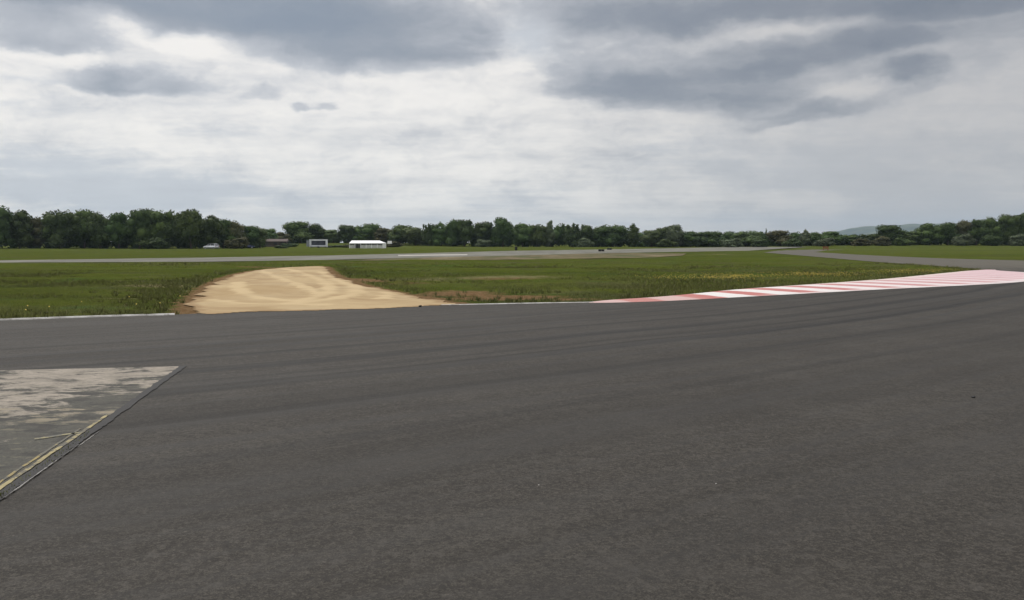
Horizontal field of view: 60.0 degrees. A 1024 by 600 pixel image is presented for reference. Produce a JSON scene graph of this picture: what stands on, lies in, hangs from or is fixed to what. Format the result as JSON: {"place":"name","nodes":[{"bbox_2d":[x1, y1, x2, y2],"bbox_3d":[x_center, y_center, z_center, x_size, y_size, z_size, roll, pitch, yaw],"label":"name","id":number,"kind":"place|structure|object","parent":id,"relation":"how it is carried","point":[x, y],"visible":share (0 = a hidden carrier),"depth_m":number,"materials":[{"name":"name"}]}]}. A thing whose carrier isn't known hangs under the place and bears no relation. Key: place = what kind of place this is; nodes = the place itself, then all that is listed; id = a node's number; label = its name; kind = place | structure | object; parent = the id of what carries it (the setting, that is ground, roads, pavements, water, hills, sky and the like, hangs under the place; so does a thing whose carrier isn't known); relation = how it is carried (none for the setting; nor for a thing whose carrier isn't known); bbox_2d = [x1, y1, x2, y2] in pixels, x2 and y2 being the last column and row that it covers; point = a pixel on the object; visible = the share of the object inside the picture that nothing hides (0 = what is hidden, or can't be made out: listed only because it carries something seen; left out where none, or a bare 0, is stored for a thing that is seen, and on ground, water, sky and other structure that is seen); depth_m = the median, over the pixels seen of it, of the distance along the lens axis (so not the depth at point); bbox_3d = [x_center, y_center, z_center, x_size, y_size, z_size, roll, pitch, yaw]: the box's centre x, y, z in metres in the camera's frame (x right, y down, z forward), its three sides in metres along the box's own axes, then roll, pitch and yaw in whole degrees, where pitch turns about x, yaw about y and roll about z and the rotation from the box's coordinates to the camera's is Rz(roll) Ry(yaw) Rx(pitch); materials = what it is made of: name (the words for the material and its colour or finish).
{"place":"outdoors","nodes":[
{"label":"outdoors","id":0,"kind":"place"},
{"bbox_2d":[184,266,454,313],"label":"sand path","id":1,"kind":"structure","parent":0,"point":[300,288],"depth_m":28.00,"materials":[{"name":"beige sand"}]},
{"bbox_2d":[25,268,962,309],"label":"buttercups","id":2,"kind":"object","parent":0,"point":[769,274],"visible":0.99,"depth_m":44.30,"materials":[{"name":"yellow plant"}]},
{"bbox_2d":[0,250,1023,599],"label":"track","id":3,"kind":"structure","parent":0,"point":[862,444],"depth_m":7.06,"materials":[{"name":"grey asphalt"}]},
{"bbox_2d":[4,444,78,496],"bbox_3d":[-3.485,1.253,6.634,0.017,0.001,1.570,-1,4,-10],"label":"painted line","id":4,"kind":"object","parent":3,"relation":"on","point":[40,471],"visible":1,"depth_m":6.49,"materials":[{"name":"paint"}]},
{"bbox_2d":[0,313,174,319],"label":"kerb edging","id":5,"kind":"object","parent":3,"relation":"on","point":[87,316],"visible":1,"depth_m":20.15,"materials":[{"name":"white concrete"}]},
{"bbox_2d":[0,366,177,489],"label":"concrete pad","id":6,"kind":"object","parent":3,"relation":"on","point":[35,403],"visible":1,"depth_m":9.44,"materials":[{"name":"grey concrete"}]},
{"bbox_2d":[0,428,80,482],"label":"painted line","id":7,"kind":"object","parent":6,"relation":"on","point":[27,463],"visible":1,"depth_m":6.99,"materials":[{"name":"yellow paint"}]},
{"bbox_2d":[0,414,108,489],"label":"painted line","id":8,"kind":"object","parent":6,"relation":"on","point":[42,458],"visible":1,"depth_m":7.01,"materials":[{"name":"yellow paint"}]},
{"bbox_2d":[34,432,78,439],"bbox_3d":[-3.965,1.184,7.769,0.068,0.001,0.429,3,5,42],"label":"painted line","id":9,"kind":"object","parent":6,"relation":"on","point":[53,435],"visible":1,"depth_m":7.71,"materials":[{"name":"yellow paint"}]},
{"bbox_2d":[0,366,185,499],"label":"asphalt joint","id":10,"kind":"object","parent":3,"relation":"on","point":[93,429],"visible":1,"depth_m":7.64,"materials":[{"name":"grey asphalt"}]},
{"bbox_2d":[441,302,588,304],"bbox_3d":[0.190,0.095,24.753,4.410,0.020,0.185,-1,4,-15],"label":"kerb edging","id":11,"kind":"object","parent":3,"relation":"on","point":[515,303],"visible":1,"depth_m":24.70,"materials":[{"name":"grey concrete"}]},
{"bbox_2d":[589,270,1023,302],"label":"kerb","id":12,"kind":"structure","parent":3,"relation":"on","point":[974,277],"depth_m":34.73,"materials":[{"name":"white paint"}]},
{"bbox_2d":[0,243,1023,318],"bbox_3d":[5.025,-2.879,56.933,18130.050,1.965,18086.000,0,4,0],"label":"ground","id":13,"kind":"structure","parent":0,"point":[761,258],"depth_m":58.79,"materials":[{"name":"green plant"}]},
{"bbox_2d":[0,205,14,244],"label":"tree","id":14,"kind":"object","parent":13,"relation":"on","point":[6,217],"visible":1,"depth_m":245.54,"materials":[{"name":"green plant"}]},
{"bbox_2d":[8,209,34,248],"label":"tree","id":15,"kind":"object","parent":13,"relation":"on","point":[21,227],"visible":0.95,"depth_m":249.56,"materials":[{"name":"green plant"}]},
{"bbox_2d":[29,216,49,247],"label":"tree","id":16,"kind":"object","parent":13,"relation":"on","point":[37,240],"visible":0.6,"depth_m":253.41,"materials":[{"name":"green plant"}]},
{"bbox_2d":[38,209,83,248],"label":"tree","id":17,"kind":"object","parent":13,"relation":"on","point":[59,229],"visible":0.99,"depth_m":246.80,"materials":[{"name":"green plant"}]},
{"bbox_2d":[72,208,96,248],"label":"tree","id":18,"kind":"object","parent":13,"relation":"on","point":[84,235],"visible":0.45,"depth_m":251.97,"materials":[{"name":"green plant"}]},
{"bbox_2d":[85,211,110,248],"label":"tree","id":19,"kind":"object","parent":13,"relation":"on","point":[97,223],"visible":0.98,"depth_m":247.71,"materials":[{"name":"green plant"}]},
{"bbox_2d":[104,212,129,248],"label":"tree","id":20,"kind":"object","parent":13,"relation":"on","point":[116,227],"visible":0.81,"depth_m":249.50,"materials":[{"name":"green plant"}]},
{"bbox_2d":[125,208,150,248],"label":"tree","id":21,"kind":"object","parent":13,"relation":"on","point":[136,218],"visible":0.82,"depth_m":247.03,"materials":[{"name":"green plant"}]},
{"bbox_2d":[134,236,170,248],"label":"bush","id":22,"kind":"object","parent":13,"relation":"on","point":[158,242],"visible":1,"depth_m":241.43,"materials":[{"name":"green plant"}]},
{"bbox_2d":[134,208,181,248],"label":"tree","id":23,"kind":"object","parent":13,"relation":"on","point":[156,223],"visible":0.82,"depth_m":248.29,"materials":[{"name":"green plant"}]},
{"bbox_2d":[172,208,203,248],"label":"tree","id":24,"kind":"object","parent":13,"relation":"on","point":[187,222],"visible":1,"depth_m":247.55,"materials":[{"name":"green plant"}]},
{"bbox_2d":[203,244,219,248],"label":"parked car","id":25,"kind":"object","parent":13,"relation":"on","point":[213,246],"visible":0.95,"depth_m":236.79,"materials":[{"name":"silver metal"}]},
{"bbox_2d":[198,215,226,248],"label":"tree","id":26,"kind":"object","parent":13,"relation":"on","point":[212,227],"visible":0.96,"depth_m":250.43,"materials":[{"name":"green plant"}]},
{"bbox_2d":[217,218,238,248],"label":"tree","id":27,"kind":"object","parent":13,"relation":"on","point":[226,223],"visible":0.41,"depth_m":254.05,"materials":[{"name":"green plant"}]},
{"bbox_2d":[223,237,248,248],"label":"bush","id":28,"kind":"object","parent":13,"relation":"on","point":[238,242],"visible":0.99,"depth_m":247.97,"materials":[{"name":"green plant"}]},
{"bbox_2d":[228,220,248,242],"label":"tree","id":29,"kind":"object","parent":13,"relation":"on","point":[236,228],"visible":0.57,"depth_m":256.07,"materials":[{"name":"green plant"}]},
{"bbox_2d":[243,225,259,244],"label":"tree","id":30,"kind":"object","parent":13,"relation":"on","point":[252,234],"visible":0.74,"depth_m":259.79,"materials":[{"name":"green plant"}]},
{"bbox_2d":[252,227,267,247],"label":"tree","id":31,"kind":"object","parent":13,"relation":"on","point":[263,235],"visible":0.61,"depth_m":264.07,"materials":[{"name":"green plant"}]},
{"bbox_2d":[266,228,278,238],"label":"tree","id":32,"kind":"object","parent":13,"relation":"on","point":[273,235],"visible":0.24,"depth_m":316.13,"materials":[{"name":"green plant"}]},
{"bbox_2d":[263,239,288,246],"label":"hut","id":33,"kind":"object","parent":13,"relation":"on","point":[272,242],"visible":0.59,"depth_m":299.86,"materials":[{"name":"fabric"}]},
{"bbox_2d":[276,232,293,241],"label":"tree","id":34,"kind":"object","parent":13,"relation":"on","point":[282,235],"visible":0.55,"depth_m":327.99,"materials":[{"name":"green plant"}]},
{"bbox_2d":[280,243,297,246],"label":"bush","id":35,"kind":"object","parent":13,"relation":"on","point":[288,245],"visible":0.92,"depth_m":297.70,"materials":[{"name":"green plant"}]},
{"bbox_2d":[281,221,315,242],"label":"tree","id":36,"kind":"object","parent":13,"relation":"on","point":[299,231],"visible":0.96,"depth_m":340.75,"materials":[{"name":"green plant"}]},
{"bbox_2d":[307,223,325,238],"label":"tree","id":37,"kind":"object","parent":13,"relation":"on","point":[317,230],"visible":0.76,"depth_m":343.37,"materials":[{"name":"green plant"}]},
{"bbox_2d":[306,239,330,247],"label":"screen","id":38,"kind":"object","parent":13,"relation":"on","point":[317,243],"visible":0.98,"depth_m":279.20,"materials":[{"name":"white metal"}]},
{"bbox_2d":[322,229,339,242],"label":"tree","id":39,"kind":"object","parent":13,"relation":"on","point":[333,235],"visible":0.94,"depth_m":341.09,"materials":[{"name":"green plant"}]},
{"bbox_2d":[337,225,354,242],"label":"tree","id":40,"kind":"object","parent":13,"relation":"on","point":[345,232],"visible":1,"depth_m":339.40,"materials":[{"name":"green plant"}]},
{"bbox_2d":[349,223,381,240],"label":"tree","id":41,"kind":"object","parent":13,"relation":"on","point":[365,232],"visible":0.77,"depth_m":340.97,"materials":[{"name":"green plant"}]},
{"bbox_2d":[349,241,385,247],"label":"marquee","id":42,"kind":"object","parent":13,"relation":"on","point":[366,244],"visible":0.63,"depth_m":265.80,"materials":[{"name":"white fabric"}]},
{"bbox_2d":[373,227,392,241],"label":"tree","id":43,"kind":"object","parent":13,"relation":"on","point":[382,236],"visible":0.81,"depth_m":337.17,"materials":[{"name":"green plant"}]},
{"bbox_2d":[386,241,403,246],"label":"bush","id":44,"kind":"object","parent":13,"relation":"on","point":[396,244],"visible":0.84,"depth_m":294.03,"materials":[{"name":"green plant"}]},
{"bbox_2d":[0,247,797,262],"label":"runway","id":45,"kind":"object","parent":13,"relation":"on","point":[382,256],"visible":0.92,"depth_m":118.75,"materials":[{"name":"grey asphalt"}]},
{"bbox_2d":[398,254,466,255],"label":"runway slab","id":46,"kind":"structure","parent":45,"relation":"on","point":[432,255],"depth_m":117.33,"materials":[{"name":"concrete"}]},
{"bbox_2d":[387,224,415,243],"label":"tree","id":47,"kind":"object","parent":13,"relation":"on","point":[395,234],"visible":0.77,"depth_m":322.05,"materials":[{"name":"green plant"}]},
{"bbox_2d":[402,227,426,245],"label":"tree","id":48,"kind":"object","parent":13,"relation":"on","point":[414,235],"visible":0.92,"depth_m":319.12,"materials":[{"name":"green plant"}]},
{"bbox_2d":[421,223,435,245],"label":"tree","id":49,"kind":"object","parent":13,"relation":"on","point":[427,233],"visible":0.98,"depth_m":316.15,"materials":[{"name":"green plant"}]},
{"bbox_2d":[431,221,447,245],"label":"tree","id":50,"kind":"object","parent":13,"relation":"on","point":[440,234],"visible":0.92,"depth_m":315.11,"materials":[{"name":"green plant"}]},
{"bbox_2d":[445,218,462,245],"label":"tree","id":51,"kind":"object","parent":13,"relation":"on","point":[451,235],"visible":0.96,"depth_m":313.23,"materials":[{"name":"green plant"}]},
{"bbox_2d":[456,219,475,246],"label":"tree","id":52,"kind":"object","parent":13,"relation":"on","point":[466,231],"visible":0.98,"depth_m":313.45,"materials":[{"name":"green plant"}]},
{"bbox_2d":[472,221,492,240],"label":"tree","id":53,"kind":"object","parent":13,"relation":"on","point":[482,230],"visible":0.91,"depth_m":313.20,"materials":[{"name":"green plant"}]},
{"bbox_2d":[475,239,491,246],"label":"bush","id":54,"kind":"object","parent":13,"relation":"on","point":[482,243],"visible":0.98,"depth_m":306.06,"materials":[{"name":"green plant"}]},
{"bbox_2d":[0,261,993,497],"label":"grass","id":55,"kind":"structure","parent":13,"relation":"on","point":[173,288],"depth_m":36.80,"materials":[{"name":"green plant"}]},
{"bbox_2d":[489,217,513,246],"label":"tree","id":56,"kind":"object","parent":13,"relation":"on","point":[502,230],"visible":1,"depth_m":311.14,"materials":[{"name":"green plant"}]},
{"bbox_2d":[0,210,1008,248],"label":"woodland","id":57,"kind":"object","parent":13,"relation":"on","point":[559,232],"visible":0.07,"depth_m":312.33,"materials":[{"name":"green plant"}]},
{"bbox_2d":[348,253,686,260],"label":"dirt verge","id":58,"kind":"structure","parent":13,"relation":"on","point":[598,255],"depth_m":109.56,"materials":[{"name":"grey asphalt"}]},
{"bbox_2d":[510,222,533,246],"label":"tree","id":59,"kind":"object","parent":13,"relation":"on","point":[521,234],"visible":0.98,"depth_m":311.58,"materials":[{"name":"green plant"}]},
{"bbox_2d":[527,224,547,246],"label":"tree","id":60,"kind":"object","parent":13,"relation":"on","point":[537,237],"visible":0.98,"depth_m":310.71,"materials":[{"name":"green plant"}]},
{"bbox_2d":[545,220,555,246],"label":"tree","id":61,"kind":"object","parent":13,"relation":"on","point":[550,233],"visible":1,"depth_m":312.37,"materials":[{"name":"green plant"}]},
{"bbox_2d":[561,223,584,246],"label":"tree","id":62,"kind":"object","parent":13,"relation":"on","point":[570,235],"visible":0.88,"depth_m":311.48,"materials":[{"name":"green plant"}]},
{"bbox_2d":[576,225,593,239],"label":"tree","id":63,"kind":"object","parent":13,"relation":"on","point":[586,231],"visible":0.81,"depth_m":310.86,"materials":[{"name":"green plant"}]},
{"bbox_2d":[578,237,594,246],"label":"bush","id":64,"kind":"object","parent":13,"relation":"on","point":[584,242],"visible":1,"depth_m":303.83,"materials":[{"name":"green plant"}]},
{"bbox_2d":[590,227,601,246],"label":"tree","id":65,"kind":"object","parent":13,"relation":"on","point":[597,244],"visible":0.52,"depth_m":311.27,"materials":[{"name":"green plant"}]},
{"bbox_2d":[591,224,628,246],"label":"tree","id":66,"kind":"object","parent":13,"relation":"on","point":[614,235],"visible":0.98,"depth_m":308.53,"materials":[{"name":"green plant"}]},
{"bbox_2d":[626,223,639,246],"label":"tree","id":67,"kind":"object","parent":13,"relation":"on","point":[633,236],"visible":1,"depth_m":308.23,"materials":[{"name":"green plant"}]},
{"bbox_2d":[638,230,660,246],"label":"tree","id":68,"kind":"object","parent":13,"relation":"on","point":[650,237],"visible":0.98,"depth_m":305.06,"materials":[{"name":"green plant"}]},
{"bbox_2d":[656,227,667,241],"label":"tree","id":69,"kind":"object","parent":13,"relation":"on","point":[661,232],"visible":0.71,"depth_m":305.18,"materials":[{"name":"green plant"}]},
{"bbox_2d":[656,239,678,246],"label":"bush","id":70,"kind":"object","parent":13,"relation":"on","point":[664,243],"visible":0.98,"depth_m":297.74,"materials":[{"name":"green plant"}]},
{"bbox_2d":[663,224,685,246],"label":"tree","id":71,"kind":"object","parent":13,"relation":"on","point":[673,232],"visible":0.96,"depth_m":303.91,"materials":[{"name":"green plant"}]},
{"bbox_2d":[681,231,701,246],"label":"tree","id":72,"kind":"object","parent":13,"relation":"on","point":[690,239],"visible":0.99,"depth_m":303.30,"materials":[{"name":"green plant"}]},
{"bbox_2d":[695,231,722,246],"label":"tree","id":73,"kind":"object","parent":13,"relation":"on","point":[709,239],"visible":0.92,"depth_m":303.06,"materials":[{"name":"green plant"}]},
{"bbox_2d":[720,231,738,244],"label":"tree","id":74,"kind":"object","parent":13,"relation":"on","point":[726,235],"visible":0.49,"depth_m":303.93,"materials":[{"name":"green plant"}]},
{"bbox_2d":[719,238,742,246],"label":"bush","id":75,"kind":"object","parent":13,"relation":"on","point":[734,242],"visible":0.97,"depth_m":285.45,"materials":[{"name":"green plant"}]},
{"bbox_2d":[731,231,762,246],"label":"tree","id":76,"kind":"object","parent":13,"relation":"on","point":[747,237],"visible":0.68,"depth_m":302.32,"materials":[{"name":"green plant"}]},
{"bbox_2d":[750,239,769,246],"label":"bush","id":77,"kind":"object","parent":13,"relation":"on","point":[760,243],"visible":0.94,"depth_m":288.06,"materials":[{"name":"green plant"}]},
{"bbox_2d":[764,230,792,245],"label":"tree","id":78,"kind":"object","parent":13,"relation":"on","point":[776,236],"visible":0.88,"depth_m":303.37,"materials":[{"name":"green plant"}]},
{"bbox_2d":[781,239,802,246],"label":"bush","id":79,"kind":"object","parent":13,"relation":"on","point":[793,243],"visible":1,"depth_m":287.87,"materials":[{"name":"green plant"}]},
{"bbox_2d":[799,229,811,245],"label":"tree","id":80,"kind":"object","parent":13,"relation":"on","point":[805,239],"visible":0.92,"depth_m":302.20,"materials":[{"name":"green plant"}]},
{"bbox_2d":[810,232,823,244],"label":"tree","id":81,"kind":"object","parent":13,"relation":"on","point":[814,236],"visible":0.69,"depth_m":302.15,"materials":[{"name":"green plant"}]},
{"bbox_2d":[813,237,835,245],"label":"bush","id":82,"kind":"object","parent":13,"relation":"on","point":[825,242],"visible":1,"depth_m":289.83,"materials":[{"name":"green plant"}]},
{"bbox_2d":[821,231,844,242],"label":"tree","id":83,"kind":"object","parent":13,"relation":"on","point":[834,235],"visible":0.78,"depth_m":301.43,"materials":[{"name":"green plant"}]},
{"bbox_2d":[838,234,862,244],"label":"tree","id":84,"kind":"object","parent":13,"relation":"on","point":[848,239],"visible":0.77,"depth_m":303.45,"materials":[{"name":"green plant"}]},
{"bbox_2d":[850,238,872,245],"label":"bush","id":85,"kind":"object","parent":13,"relation":"on","point":[860,242],"visible":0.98,"depth_m":288.09,"materials":[{"name":"green plant"}]},
{"bbox_2d":[859,233,879,244],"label":"tree","id":86,"kind":"object","parent":13,"relation":"on","point":[873,236],"visible":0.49,"depth_m":300.93,"materials":[{"name":"green plant"}]},
{"bbox_2d":[872,236,891,245],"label":"bush","id":87,"kind":"object","parent":13,"relation":"on","point":[882,241],"visible":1,"depth_m":287.82,"materials":[{"name":"green plant"}]},
{"bbox_2d":[876,224,907,242],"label":"tree","id":88,"kind":"object","parent":13,"relation":"on","point":[892,232],"visible":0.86,"depth_m":299.06,"materials":[{"name":"green plant"}]},
{"bbox_2d":[893,237,915,245],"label":"bush","id":89,"kind":"object","parent":13,"relation":"on","point":[901,241],"visible":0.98,"depth_m":288.00,"materials":[{"name":"green plant"}]},
{"bbox_2d":[903,231,922,244],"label":"tree","id":90,"kind":"object","parent":13,"relation":"on","point":[912,236],"visible":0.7,"depth_m":301.49,"materials":[{"name":"green plant"}]},
{"bbox_2d":[913,222,945,244],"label":"tree","id":91,"kind":"object","parent":13,"relation":"on","point":[928,232],"visible":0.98,"depth_m":299.18,"materials":[{"name":"green plant"}]},
{"bbox_2d":[936,222,962,244],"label":"tree","id":92,"kind":"object","parent":13,"relation":"on","point":[948,231],"visible":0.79,"depth_m":298.98,"materials":[{"name":"green plant"}]},
{"bbox_2d":[950,219,973,244],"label":"tree","id":93,"kind":"object","parent":13,"relation":"on","point":[963,227],"visible":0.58,"depth_m":298.87,"materials":[{"name":"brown plant"}]},
{"bbox_2d":[951,233,975,245],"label":"bush","id":94,"kind":"object","parent":13,"relation":"on","point":[964,240],"visible":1,"depth_m":284.25,"materials":[{"name":"green plant"}]},
{"bbox_2d":[966,219,991,244],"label":"tree","id":95,"kind":"object","parent":13,"relation":"on","point":[979,229],"visible":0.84,"depth_m":296.81,"materials":[{"name":"green plant"}]},
{"bbox_2d":[979,234,1003,245],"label":"bush","id":96,"kind":"object","parent":13,"relation":"on","point":[987,239],"visible":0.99,"depth_m":283.96,"materials":[{"name":"green plant"}]},
{"bbox_2d":[977,217,1008,242],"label":"tree","id":97,"kind":"object","parent":13,"relation":"on","point":[992,222],"visible":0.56,"depth_m":296.75,"materials":[{"name":"green plant"}]},
{"bbox_2d":[997,214,1022,245],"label":"tree","id":98,"kind":"object","parent":13,"relation":"on","point":[1010,224],"visible":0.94,"depth_m":295.57,"materials":[{"name":"green plant"}]},
{"bbox_2d":[1008,233,1023,245],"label":"bush","id":99,"kind":"object","parent":13,"relation":"on","point":[1017,239],"visible":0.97,"depth_m":283.92,"materials":[{"name":"green plant"}]},
{"bbox_2d":[1012,213,1023,234],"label":"tree","id":100,"kind":"object","parent":13,"relation":"on","point":[1021,215],"visible":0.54,"depth_m":295.30,"materials":[{"name":"green plant"}]},
{"bbox_2d":[0,0,1023,242],"label":"sky","id":101,"kind":"structure","parent":0,"point":[819,116],"materials":[{"name":"grey"}]},
{"bbox_2d":[822,223,955,237],"bbox_3d":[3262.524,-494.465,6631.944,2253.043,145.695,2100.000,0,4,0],"label":"hill","id":102,"kind":"structure","parent":0,"point":[864,230],"depth_m":6163.61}
]}

